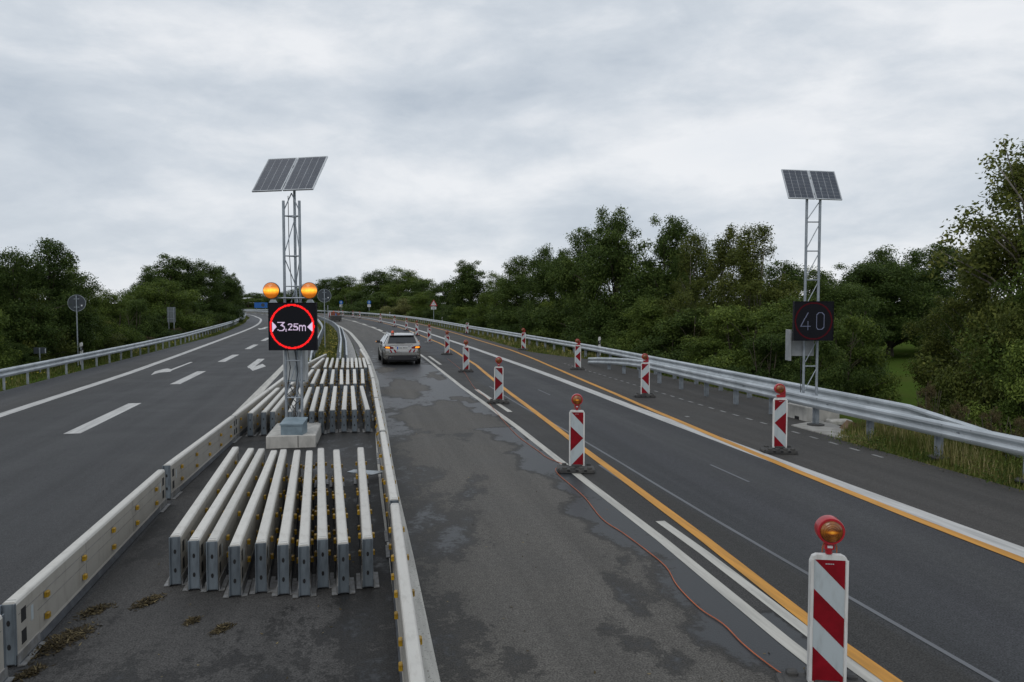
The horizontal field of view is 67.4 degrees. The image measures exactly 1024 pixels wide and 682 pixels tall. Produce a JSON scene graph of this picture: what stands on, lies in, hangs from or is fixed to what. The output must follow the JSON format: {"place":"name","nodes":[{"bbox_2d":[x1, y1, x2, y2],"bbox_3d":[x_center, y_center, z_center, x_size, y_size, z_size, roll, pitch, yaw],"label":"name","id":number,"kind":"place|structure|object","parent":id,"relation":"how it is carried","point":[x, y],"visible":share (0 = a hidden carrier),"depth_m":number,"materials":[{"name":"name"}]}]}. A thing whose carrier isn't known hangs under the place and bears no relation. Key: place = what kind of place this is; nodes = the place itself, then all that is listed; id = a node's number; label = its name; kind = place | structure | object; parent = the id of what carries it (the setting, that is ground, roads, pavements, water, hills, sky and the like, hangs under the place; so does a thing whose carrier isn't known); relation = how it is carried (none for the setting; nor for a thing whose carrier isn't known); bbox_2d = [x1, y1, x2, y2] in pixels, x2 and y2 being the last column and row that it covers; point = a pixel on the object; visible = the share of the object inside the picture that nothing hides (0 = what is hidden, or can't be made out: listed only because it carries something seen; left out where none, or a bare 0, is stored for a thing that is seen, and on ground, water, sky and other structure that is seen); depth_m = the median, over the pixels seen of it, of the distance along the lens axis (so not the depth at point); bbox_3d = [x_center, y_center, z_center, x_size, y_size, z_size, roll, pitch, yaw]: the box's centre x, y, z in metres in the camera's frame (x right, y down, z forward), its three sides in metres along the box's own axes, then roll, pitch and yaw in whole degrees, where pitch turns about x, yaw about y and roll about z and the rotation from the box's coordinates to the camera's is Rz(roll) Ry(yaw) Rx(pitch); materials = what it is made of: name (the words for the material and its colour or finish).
{"place":"outdoors","nodes":[
{"label":"outdoors","id":0,"kind":"place"},
{"bbox_2d":[308,319,341,362],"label":"median grass","id":1,"kind":"structure","parent":0,"point":[332,333],"depth_m":50.45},
{"bbox_2d":[0,304,1023,488],"bbox_3d":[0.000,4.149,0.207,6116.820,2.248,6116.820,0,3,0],"label":"ground","id":2,"kind":"structure","parent":0,"point":[907,390],"depth_m":47.60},
{"bbox_2d":[0,309,32,375],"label":"bush","id":3,"kind":"object","parent":2,"relation":"on","point":[6,358],"visible":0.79,"depth_m":31.76,"materials":[{"name":"green plant"}]},
{"bbox_2d":[0,246,75,358],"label":"tree","id":4,"kind":"object","parent":2,"relation":"on","point":[13,274],"visible":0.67,"depth_m":35.55,"materials":[{"name":"green plant"}]},
{"bbox_2d":[0,291,82,360],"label":"bush","id":5,"kind":"object","parent":2,"relation":"on","point":[70,349],"visible":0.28,"depth_m":35.99,"materials":[{"name":"green plant"}]},
{"bbox_2d":[12,237,102,350],"bbox_3d":[-24.034,-1.951,39.673,5.776,6.940,5.011,2,4,37],"label":"tree","id":6,"kind":"object","parent":2,"relation":"on","point":[55,281],"visible":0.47,"depth_m":39.23,"materials":[{"name":"green plant"}]},
{"bbox_2d":[61,262,114,350],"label":"tree","id":7,"kind":"object","parent":2,"relation":"on","point":[99,328],"visible":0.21,"depth_m":43.12,"materials":[{"name":"green plant"}]},
{"bbox_2d":[85,285,132,335],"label":"tree","id":8,"kind":"object","parent":2,"relation":"on","point":[106,301],"visible":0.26,"depth_m":49.94,"materials":[{"name":"green plant"}]},
{"bbox_2d":[98,305,149,344],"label":"bush","id":9,"kind":"object","parent":2,"relation":"on","point":[130,336],"visible":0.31,"depth_m":49.84,"materials":[{"name":"green plant"}]},
{"bbox_2d":[0,316,248,390],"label":"verge grass","id":10,"kind":"structure","parent":2,"relation":"on","point":[20,378],"depth_m":38.81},
{"bbox_2d":[120,299,168,339],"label":"bush","id":11,"kind":"object","parent":2,"relation":"on","point":[147,326],"visible":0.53,"depth_m":59.92,"materials":[{"name":"green plant"}]},
{"bbox_2d":[0,313,319,681],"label":"carriageway","id":12,"kind":"structure","parent":2,"relation":"on","point":[60,491],"depth_m":17.62,"materials":[{"name":"asphalt"}]},
{"bbox_2d":[0,614,14,681],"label":"barrier element","id":13,"kind":"object","parent":12,"relation":"on","point":[4,677],"visible":1,"depth_m":6.07,"materials":[{"name":"concrete"}]},
{"bbox_2d":[0,469,170,666],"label":"barrier element","id":14,"kind":"object","parent":12,"relation":"on","point":[38,607],"visible":1,"depth_m":7.63,"materials":[{"name":"concrete"}]},
{"bbox_2d":[0,313,245,389],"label":"guard rail","id":15,"kind":"object","parent":12,"relation":"on","point":[22,369],"visible":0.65,"depth_m":36.00,"materials":[{"name":"metal"}]},
{"bbox_2d":[0,314,261,416],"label":"road edge line","id":16,"kind":"object","parent":12,"relation":"on","point":[8,412],"visible":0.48,"depth_m":28.48,"materials":[{"name":"white paint"}]},
{"bbox_2d":[64,314,267,433],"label":"road lane dashes","id":17,"kind":"object","parent":12,"relation":"on","point":[94,422],"visible":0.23,"depth_m":21.16,"materials":[{"name":"white paint"}]},
{"bbox_2d":[338,325,440,681],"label":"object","id":18,"kind":"object","parent":12,"relation":"on","point":[430,665],"visible":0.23,"depth_m":8.14,"materials":[{"name":"grey metal"}]},
{"bbox_2d":[326,313,1023,562],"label":"temporary orange line","id":19,"kind":"object","parent":12,"relation":"on","point":[953,533],"visible":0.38,"depth_m":12.58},
{"bbox_2d":[114,277,214,333],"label":"bush","id":20,"kind":"object","parent":2,"relation":"on","point":[157,299],"visible":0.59,"depth_m":70.88,"materials":[{"name":"green plant"}]},
{"bbox_2d":[130,253,211,314],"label":"tree","id":21,"kind":"object","parent":2,"relation":"on","point":[170,274],"visible":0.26,"depth_m":88.05,"materials":[{"name":"green plant"}]},
{"bbox_2d":[174,258,233,322],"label":"tree","id":22,"kind":"object","parent":2,"relation":"on","point":[221,307],"visible":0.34,"depth_m":91.99,"materials":[{"name":"green plant"}]},
{"bbox_2d":[15,365,399,681],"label":"paved median","id":23,"kind":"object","parent":2,"relation":"on","point":[357,642],"visible":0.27,"depth_m":7.21,"materials":[{"name":"asphalt"}]},
{"bbox_2d":[9,619,102,670],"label":"leaf litter","id":24,"kind":"object","parent":23,"relation":"on","point":[69,635],"visible":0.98,"depth_m":6.80,"materials":[{"name":"plant"}]},
{"bbox_2d":[162,416,238,498],"bbox_3d":[-5.674,2.018,14.236,0.236,0.535,5.222,0,3,-9],"label":"barrier element","id":25,"kind":"object","parent":23,"relation":"on","point":[186,467],"visible":0.97,"depth_m":13.37,"materials":[{"name":"metal"}]},
{"bbox_2d":[164,447,238,586],"bbox_3d":[-4.148,2.198,10.645,0.236,0.535,5.222,-1,3,-13],"label":"barrier element","id":26,"kind":"object","parent":23,"relation":"on","point":[184,530],"visible":0.75,"depth_m":8.87,"materials":[{"name":"metal"}]},
{"bbox_2d":[182,448,254,590],"bbox_3d":[-3.871,2.204,10.521,0.236,0.535,5.222,-1,3,-12],"label":"barrier element","id":27,"kind":"object","parent":23,"relation":"on","point":[197,541],"visible":0.57,"depth_m":8.53,"materials":[{"name":"metal"}]},
{"bbox_2d":[201,448,264,591],"bbox_3d":[-3.675,2.205,10.491,0.236,0.535,5.222,-1,3,-13],"label":"barrier element","id":28,"kind":"object","parent":23,"relation":"on","point":[218,542],"visible":0.79,"depth_m":8.67,"materials":[{"name":"metal"}]},
{"bbox_2d":[223,450,277,597],"bbox_3d":[-3.401,2.213,10.336,0.236,0.535,5.222,-1,3,-13],"label":"barrier element","id":29,"kind":"object","parent":23,"relation":"on","point":[241,552],"visible":0.8,"depth_m":8.56,"materials":[{"name":"metal"}]},
{"bbox_2d":[231,390,269,438],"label":"barrier element","id":30,"kind":"object","parent":23,"relation":"on","point":[241,422],"visible":0.42,"depth_m":17.86,"materials":[{"name":"concrete"}]},
{"bbox_2d":[245,388,279,436],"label":"barrier element","id":31,"kind":"object","parent":23,"relation":"on","point":[254,419],"visible":0.62,"depth_m":17.91,"materials":[{"name":"metal"}]},
{"bbox_2d":[249,449,287,593],"bbox_3d":[-3.216,2.209,10.425,0.236,0.535,5.222,-1,3,-14],"label":"barrier element","id":32,"kind":"object","parent":23,"relation":"on","point":[263,580],"visible":0.98,"depth_m":8.75,"materials":[{"name":"metal"}]},
{"bbox_2d":[258,387,287,435],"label":"barrier element","id":33,"kind":"object","parent":23,"relation":"on","point":[265,421],"visible":0.49,"depth_m":17.76,"materials":[{"name":"concrete"}]},
{"bbox_2d":[270,387,294,430],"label":"barrier element","id":34,"kind":"object","parent":23,"relation":"on","point":[277,413],"visible":0.67,"depth_m":18.57,"materials":[{"name":"metal"}]},
{"bbox_2d":[272,450,302,595],"bbox_3d":[-2.968,2.212,10.367,0.236,0.535,5.222,-1,3,-14],"label":"barrier element","id":35,"kind":"object","parent":23,"relation":"on","point":[284,583],"visible":0.99,"depth_m":8.57,"materials":[{"name":"concrete"}]},
{"bbox_2d":[252,156,327,448],"bbox_3d":[-4.816,-0.932,16.594,1.578,6.205,1.920,0,3,0],"label":"led sign mast","id":36,"kind":"object","parent":23,"relation":"on","point":[292,331],"visible":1,"depth_m":16.37,"materials":[{"name":"metal"}]},
{"bbox_2d":[292,450,316,597],"bbox_3d":[-2.749,2.214,10.322,0.236,0.535,5.222,-1,3,-14],"label":"barrier element","id":37,"kind":"object","parent":23,"relation":"on","point":[304,584],"visible":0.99,"depth_m":8.40,"materials":[{"name":"concrete"}]},
{"bbox_2d":[312,448,333,589],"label":"barrier element","id":38,"kind":"object","parent":23,"relation":"on","point":[323,577],"visible":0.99,"depth_m":8.61,"materials":[{"name":"metal"}]},
{"bbox_2d":[330,449,354,594],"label":"barrier element","id":39,"kind":"object","parent":23,"relation":"on","point":[343,581],"visible":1,"depth_m":8.46,"materials":[{"name":"concrete"}]},
{"bbox_2d":[358,386,372,431],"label":"barrier element","id":40,"kind":"object","parent":23,"relation":"on","point":[364,409],"visible":1,"depth_m":18.39,"materials":[{"name":"concrete"}]},
{"bbox_2d":[354,447,378,588],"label":"barrier element","id":41,"kind":"object","parent":23,"relation":"on","point":[367,576],"visible":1,"depth_m":8.63,"materials":[{"name":"concrete"}]},
{"bbox_2d":[372,398,385,457],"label":"barrier element","id":42,"kind":"object","parent":23,"relation":"on","point":[377,419],"visible":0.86,"depth_m":16.62,"materials":[{"name":"metal"}]},
{"bbox_2d":[377,431,398,541],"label":"barrier element","id":43,"kind":"object","parent":23,"relation":"on","point":[390,495],"visible":0.88,"depth_m":11.18,"materials":[{"name":"concrete"}]},
{"bbox_2d":[385,503,425,681],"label":"barrier element","id":44,"kind":"object","parent":23,"relation":"on","point":[410,659],"visible":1,"depth_m":6.48,"materials":[{"name":"metal"}]},
{"bbox_2d":[204,265,244,317],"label":"tree","id":45,"kind":"object","parent":2,"relation":"on","point":[230,287],"visible":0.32,"depth_m":107.82,"materials":[{"name":"green plant"}]},
{"bbox_2d":[317,276,357,313],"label":"tree","id":46,"kind":"object","parent":2,"relation":"on","point":[342,282],"visible":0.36,"depth_m":237.04,"materials":[{"name":"green plant"}]},
{"bbox_2d":[340,291,395,315],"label":"bush","id":47,"kind":"object","parent":2,"relation":"on","point":[375,298],"visible":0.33,"depth_m":192.31,"materials":[{"name":"green plant"}]},
{"bbox_2d":[351,269,404,315],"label":"tree","id":48,"kind":"object","parent":2,"relation":"on","point":[381,279],"visible":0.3,"depth_m":211.48,"materials":[{"name":"green plant"}]},
{"bbox_2d":[360,266,440,307],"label":"tree","id":49,"kind":"object","parent":2,"relation":"on","point":[400,288],"visible":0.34,"depth_m":202.62,"materials":[{"name":"green plant"}]},
{"bbox_2d":[406,291,442,320],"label":"tree","id":50,"kind":"object","parent":2,"relation":"on","point":[418,301],"visible":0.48,"depth_m":140.85,"materials":[{"name":"green plant"}]},
{"bbox_2d":[421,280,467,319],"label":"tree","id":51,"kind":"object","parent":2,"relation":"on","point":[428,313],"visible":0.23,"depth_m":121.50,"materials":[{"name":"green plant"}]},
{"bbox_2d":[437,260,492,322],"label":"oak tree","id":52,"kind":"object","parent":2,"relation":"on","point":[467,285],"visible":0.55,"depth_m":102.80,"materials":[{"name":"green plant"}]},
{"bbox_2d":[466,270,506,326],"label":"tree","id":53,"kind":"object","parent":2,"relation":"on","point":[480,312],"visible":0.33,"depth_m":82.50,"materials":[{"name":"green plant"}]},
{"bbox_2d":[484,254,545,328],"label":"oak tree","id":54,"kind":"object","parent":2,"relation":"on","point":[506,315],"visible":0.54,"depth_m":72.42,"materials":[{"name":"green plant"}]},
{"bbox_2d":[513,243,575,346],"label":"oak tree","id":55,"kind":"object","parent":2,"relation":"on","point":[541,265],"visible":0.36,"depth_m":61.73,"materials":[{"name":"green plant"}]},
{"bbox_2d":[526,298,570,344],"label":"bush","id":56,"kind":"object","parent":2,"relation":"on","point":[542,333],"visible":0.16,"depth_m":59.54,"materials":[{"name":"green plant"}]},
{"bbox_2d":[524,224,612,338],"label":"oak tree","id":57,"kind":"object","parent":2,"relation":"on","point":[550,321],"visible":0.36,"depth_m":53.74,"materials":[{"name":"green plant"}]},
{"bbox_2d":[549,297,602,353],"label":"bush","id":58,"kind":"object","parent":2,"relation":"on","point":[563,337],"visible":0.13,"depth_m":51.12,"materials":[{"name":"green plant"}]},
{"bbox_2d":[371,315,789,402],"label":"verge grass","id":59,"kind":"structure","parent":2,"relation":"on","point":[540,348],"depth_m":53.19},
{"bbox_2d":[566,309,631,356],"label":"bush","id":60,"kind":"object","parent":2,"relation":"on","point":[613,322],"visible":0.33,"depth_m":46.39,"materials":[{"name":"green plant"}]},
{"bbox_2d":[563,204,657,340],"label":"oak tree","id":61,"kind":"object","parent":2,"relation":"on","point":[614,260],"visible":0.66,"depth_m":48.18,"materials":[{"name":"green plant"}]},
{"bbox_2d":[243,311,1023,681],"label":"carriageway","id":62,"kind":"structure","parent":2,"relation":"on","point":[495,509],"depth_m":9.95,"materials":[{"name":"asphalt"}]},
{"bbox_2d":[376,331,420,363],"bbox_3d":[-5.778,0.263,39.064,2.196,1.693,4.722,-1,3,-13],"label":"estate car","id":63,"kind":"object","parent":62,"relation":"on","point":[393,346],"visible":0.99,"depth_m":36.94,"materials":[{"name":"silver metal"}]},
{"bbox_2d":[487,357,508,403],"bbox_3d":[-0.415,1.160,22.918,0.661,1.376,0.404,0,3,0],"label":"beacon","id":64,"kind":"object","parent":62,"relation":"on","point":[498,384],"visible":1,"depth_m":22.89,"materials":[{"name":"plastic"}]},
{"bbox_2d":[267,312,806,663],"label":"road lane line","id":65,"kind":"object","parent":62,"relation":"on","point":[777,634],"visible":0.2,"depth_m":9.00,"materials":[{"name":"beige paint"}]},
{"bbox_2d":[557,394,594,472],"bbox_3d":[1.132,1.623,13.646,0.661,1.376,0.404,0,3,3],"label":"beacon","id":66,"kind":"object","parent":62,"relation":"on","point":[576,441],"visible":1,"depth_m":13.61,"materials":[{"name":"plastic"}]},
{"bbox_2d":[447,358,780,672],"bbox_3d":[-0.693,1.819,23.499,0.420,0.010,35.733,0,3,-9],"label":"extension cable","id":67,"kind":"object","parent":62,"relation":"on","point":[652,555],"visible":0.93,"depth_m":8.60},
{"bbox_2d":[354,321,882,681],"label":"old lane dashes","id":68,"kind":"object","parent":62,"relation":"on","point":[852,665],"visible":0.77,"depth_m":8.00,"materials":[{"name":"beige paint"}]},
{"bbox_2d":[361,318,902,681],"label":"temporary orange line","id":69,"kind":"object","parent":62,"relation":"on","point":[868,664],"visible":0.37,"depth_m":8.99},
{"bbox_2d":[244,309,1022,459],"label":"guard rail","id":70,"kind":"object","parent":62,"relation":"on","point":[873,402],"visible":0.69,"depth_m":25.45,"materials":[{"name":"metal"}]},
{"bbox_2d":[634,353,655,396],"bbox_3d":[4.219,1.084,24.433,0.661,1.376,0.404,0,3,4],"label":"beacon","id":71,"kind":"object","parent":62,"relation":"on","point":[645,379],"visible":1,"depth_m":24.40,"materials":[{"name":"plastic"}]},
{"bbox_2d":[344,315,1023,556],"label":"road lane line","id":72,"kind":"object","parent":62,"relation":"on","point":[1013,548],"visible":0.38,"depth_m":12.53,"materials":[{"name":"white paint"}]},
{"bbox_2d":[489,386,999,681],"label":"removed lane lines","id":73,"kind":"object","parent":62,"relation":"on","point":[885,617],"visible":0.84,"depth_m":8.86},
{"bbox_2d":[760,383,797,453],"bbox_3d":[5.342,1.537,15.372,0.661,1.376,0.404,0,3,4],"label":"beacon","id":74,"kind":"object","parent":62,"relation":"on","point":[779,445],"visible":1,"depth_m":15.34,"materials":[{"name":"plastic"}]},
{"bbox_2d":[588,357,1023,482],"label":"guard rail","id":75,"kind":"object","parent":62,"relation":"on","point":[939,430],"visible":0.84,"depth_m":16.98,"materials":[{"name":"metal"}]},
{"bbox_2d":[781,169,841,421],"bbox_3d":[7.654,-1.192,19.762,1.512,6.407,0.954,-1,3,-12],"label":"led sign mast","id":76,"kind":"object","parent":62,"relation":"on","point":[812,321],"visible":0.91,"depth_m":19.58,"materials":[{"name":"metal"}]},
{"bbox_2d":[774,515,862,681],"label":"beacon","id":77,"kind":"object","parent":62,"relation":"on","point":[828,588],"visible":1,"depth_m":5.82,"materials":[{"name":"plastic"}]},
{"bbox_2d":[596,293,698,357],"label":"bush","id":78,"kind":"object","parent":2,"relation":"on","point":[648,316],"visible":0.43,"depth_m":41.45,"materials":[{"name":"green plant"}]},
{"bbox_2d":[614,213,706,336],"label":"oak tree","id":79,"kind":"object","parent":2,"relation":"on","point":[666,271],"visible":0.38,"depth_m":46.30,"materials":[{"name":"green plant"}]},
{"bbox_2d":[630,305,724,361],"bbox_3d":[8.712,0.362,36.947,5.793,4.193,6.550,0,3,5],"label":"bush","id":80,"kind":"object","parent":2,"relation":"on","point":[680,322],"visible":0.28,"depth_m":36.80,"materials":[{"name":"green plant"}]},
{"bbox_2d":[654,231,727,342],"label":"birch tree","id":81,"kind":"object","parent":2,"relation":"on","point":[696,286],"visible":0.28,"depth_m":42.29,"materials":[{"name":"green plant"}]},
{"bbox_2d":[677,335,748,371],"bbox_3d":[9.009,0.961,32.825,4.247,2.470,4.444,-2,4,-37],"label":"bush","id":82,"kind":"object","parent":2,"relation":"on","point":[693,352],"visible":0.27,"depth_m":32.85,"materials":[{"name":"green plant"}]},
{"bbox_2d":[660,222,769,352],"bbox_3d":[10.471,-1.465,38.109,6.136,8.697,5.652,0,3,8],"label":"birch tree","id":83,"kind":"object","parent":2,"relation":"on","point":[721,247],"visible":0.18,"depth_m":37.70,"materials":[{"name":"green plant"}]},
{"bbox_2d":[686,303,771,375],"bbox_3d":[9.980,0.542,32.401,5.846,4.292,6.383,0,3,2],"label":"bush","id":84,"kind":"object","parent":2,"relation":"on","point":[726,357],"visible":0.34,"depth_m":32.18,"materials":[{"name":"green plant"}]},
{"bbox_2d":[696,221,803,338],"bbox_3d":[11.268,-1.253,36.181,4.610,8.697,5.128,-1,3,-11],"label":"birch tree","id":85,"kind":"object","parent":2,"relation":"on","point":[750,282],"visible":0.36,"depth_m":35.40,"materials":[{"name":"green plant"}]},
{"bbox_2d":[725,333,814,381],"bbox_3d":[9.505,1.021,28.720,3.807,2.771,3.730,-1,3,-14],"label":"bush","id":86,"kind":"object","parent":2,"relation":"on","point":[773,344],"visible":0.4,"depth_m":28.62,"materials":[{"name":"green plant"}]},
{"bbox_2d":[746,259,820,356],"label":"tree","id":87,"kind":"object","parent":2,"relation":"on","point":[791,270],"visible":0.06,"depth_m":51.55,"materials":[{"name":"green plant"}]},
{"bbox_2d":[730,293,879,376],"bbox_3d":[11.488,0.467,31.164,6.030,4.872,5.850,-2,4,-41],"label":"bush","id":88,"kind":"object","parent":2,"relation":"on","point":[779,323],"visible":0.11,"depth_m":30.29,"materials":[{"name":"green plant"}]},
{"bbox_2d":[602,354,1022,488],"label":"verge weeds","id":89,"kind":"object","parent":2,"relation":"on","point":[870,441],"visible":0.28,"depth_m":14.72,"materials":[{"name":"green plant"}]},
{"bbox_2d":[787,340,877,393],"bbox_3d":[10.644,1.245,26.558,2.873,3.027,3.164,0,3,-6],"label":"bush","id":90,"kind":"object","parent":2,"relation":"on","point":[832,378],"visible":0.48,"depth_m":25.95,"materials":[{"name":"green plant"}]},
{"bbox_2d":[795,265,877,340],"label":"tree","id":91,"kind":"object","parent":2,"relation":"on","point":[834,291],"visible":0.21,"depth_m":60.10,"materials":[{"name":"green plant"}]},
{"bbox_2d":[774,313,902,402],"bbox_3d":[12.450,1.210,28.862,4.318,4.561,4.345,-1,3,-21],"label":"bush","id":92,"kind":"object","parent":2,"relation":"on","point":[865,331],"visible":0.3,"depth_m":28.79,"materials":[{"name":"green plant"}]},
{"bbox_2d":[820,295,893,398],"bbox_3d":[17.827,0.663,40.112,3.866,6.130,4.320,2,3,35],"label":"bush","id":93,"kind":"object","parent":2,"relation":"on","point":[854,308],"visible":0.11,"depth_m":39.75,"materials":[{"name":"green plant"}]},
{"bbox_2d":[827,262,913,348],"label":"tree","id":94,"kind":"object","parent":2,"relation":"on","point":[876,291],"visible":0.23,"depth_m":64.06,"materials":[{"name":"green plant"}]},
{"bbox_2d":[841,244,966,356],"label":"tree","id":95,"kind":"object","parent":2,"relation":"on","point":[905,272],"visible":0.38,"depth_m":65.23,"materials":[{"name":"green plant"}]},
{"bbox_2d":[836,419,1023,490],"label":"verge grass","id":96,"kind":"structure","parent":2,"relation":"on","point":[926,445],"depth_m":14.78,"materials":[{"name":"plant"}]},
{"bbox_2d":[877,243,985,352],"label":"tree","id":97,"kind":"object","parent":2,"relation":"on","point":[938,280],"visible":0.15,"depth_m":70.42,"materials":[{"name":"green plant"}]},
{"bbox_2d":[900,236,1011,412],"bbox_3d":[16.937,-0.052,28.193,3.898,7.814,4.341,-1,3,-24],"label":"tree","id":98,"kind":"object","parent":2,"relation":"on","point":[938,344],"visible":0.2,"depth_m":28.21,"materials":[{"name":"green plant"}]},
{"bbox_2d":[911,134,1023,412],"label":"tall tree","id":99,"kind":"object","parent":2,"relation":"on","point":[996,256],"visible":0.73,"depth_m":23.71,"materials":[{"name":"green plant"}]},
{"bbox_2d":[928,290,1023,425],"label":"bush","id":100,"kind":"object","parent":2,"relation":"on","point":[951,381],"visible":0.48,"depth_m":21.41,"materials":[{"name":"green plant"}]},
{"bbox_2d":[951,225,1023,408],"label":"tall tree","id":101,"kind":"object","parent":2,"relation":"on","point":[1018,295],"visible":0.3,"depth_m":21.30,"materials":[{"name":"green plant"}]},
{"bbox_2d":[952,336,1023,436],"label":"bush","id":102,"kind":"object","parent":2,"relation":"on","point":[1015,361],"visible":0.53,"depth_m":19.14,"materials":[{"name":"green plant"}]},
{"bbox_2d":[0,0,1023,303],"label":"sky","id":103,"kind":"structure","parent":0,"point":[133,132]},
{"bbox_2d":[791,420,846,437],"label":"concrete pad pavement","id":104,"kind":"structure","parent":0,"point":[827,428],"depth_m":18.19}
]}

